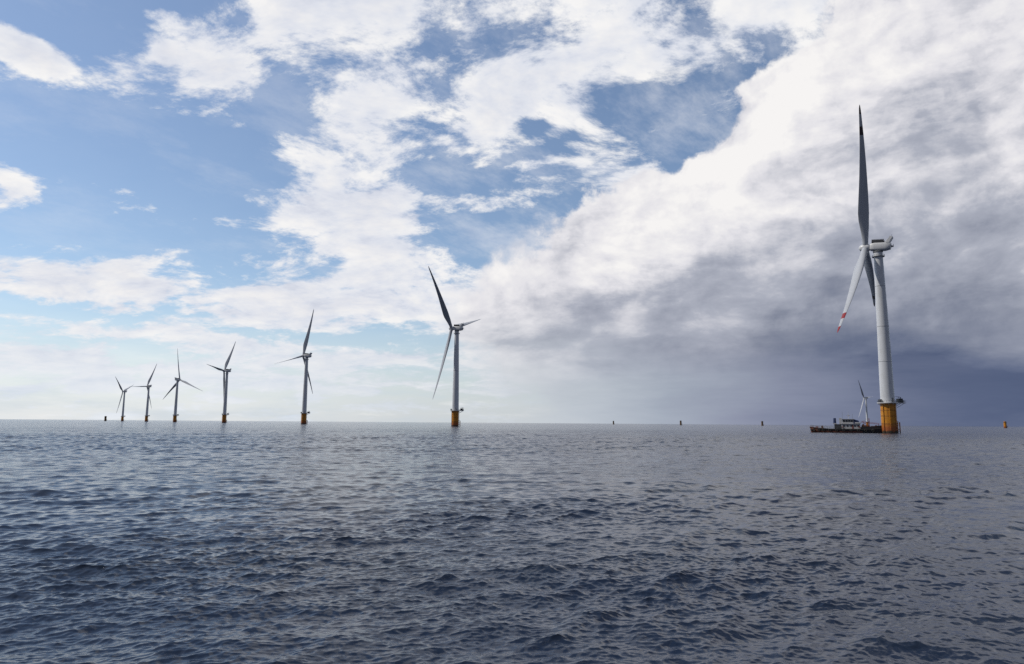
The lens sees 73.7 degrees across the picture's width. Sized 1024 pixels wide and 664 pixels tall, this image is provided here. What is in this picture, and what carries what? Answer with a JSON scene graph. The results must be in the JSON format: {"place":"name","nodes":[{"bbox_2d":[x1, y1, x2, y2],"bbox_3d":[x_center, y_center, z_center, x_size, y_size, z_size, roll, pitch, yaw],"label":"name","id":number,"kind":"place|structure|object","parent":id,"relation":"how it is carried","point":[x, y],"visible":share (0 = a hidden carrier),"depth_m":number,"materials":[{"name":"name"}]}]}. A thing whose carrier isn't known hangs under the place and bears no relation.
{"place":"outdoors","nodes":[
{"label":"outdoors","id":0,"kind":"place"},
{"bbox_2d":[0,419,1023,663],"bbox_3d":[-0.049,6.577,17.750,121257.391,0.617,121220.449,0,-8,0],"label":"sea","id":1,"kind":"structure","parent":0,"point":[316,543],"depth_m":23.95,"materials":[{"name":"liquid"}]},
{"bbox_2d":[116,378,132,420],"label":"wind turbine","id":2,"kind":"object","parent":1,"relation":"in","point":[123,416],"visible":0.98,"depth_m":2486.20,"materials":[{"name":"metal"}]},
{"bbox_2d":[129,364,156,421],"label":"wind turbine","id":3,"kind":"object","parent":1,"relation":"in","point":[148,386],"visible":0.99,"depth_m":2086.20,"materials":[{"name":"metal"}]},
{"bbox_2d":[163,348,201,421],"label":"wind turbine","id":4,"kind":"object","parent":1,"relation":"in","point":[175,414],"visible":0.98,"depth_m":1727.08,"materials":[{"name":"metal"}]},
{"bbox_2d":[207,342,235,422],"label":"wind turbine","id":5,"kind":"object","parent":1,"relation":"in","point":[225,390],"visible":0.99,"depth_m":1412.06,"materials":[{"name":"metal"}]},
{"bbox_2d":[279,310,313,423],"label":"wind turbine","id":6,"kind":"object","parent":1,"relation":"in","point":[304,412],"visible":1,"depth_m":1073.77,"materials":[{"name":"metal"}]},
{"bbox_2d":[428,266,479,425],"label":"wind turbine","id":7,"kind":"object","parent":1,"relation":"in","point":[455,409],"visible":0.98,"depth_m":740.94,"materials":[{"name":"metal"}]},
{"bbox_2d":[810,415,881,432],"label":"work boat","id":8,"kind":"object","parent":1,"relation":"on","point":[852,425],"visible":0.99,"depth_m":390.38,"materials":[{"name":"metal"}]},
{"bbox_2d":[858,381,869,425],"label":"wind turbine","id":9,"kind":"object","parent":1,"relation":"in","point":[865,398],"visible":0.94,"depth_m":2578.77,"materials":[{"name":"metal"}]},
{"bbox_2d":[837,105,905,432],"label":"wind turbine","id":10,"kind":"object","parent":1,"relation":"in","point":[886,402],"visible":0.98,"depth_m":388.88,"materials":[{"name":"metal"}]},
{"bbox_2d":[0,0,1023,426],"label":"sky","id":11,"kind":"structure","parent":0,"point":[645,211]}
]}

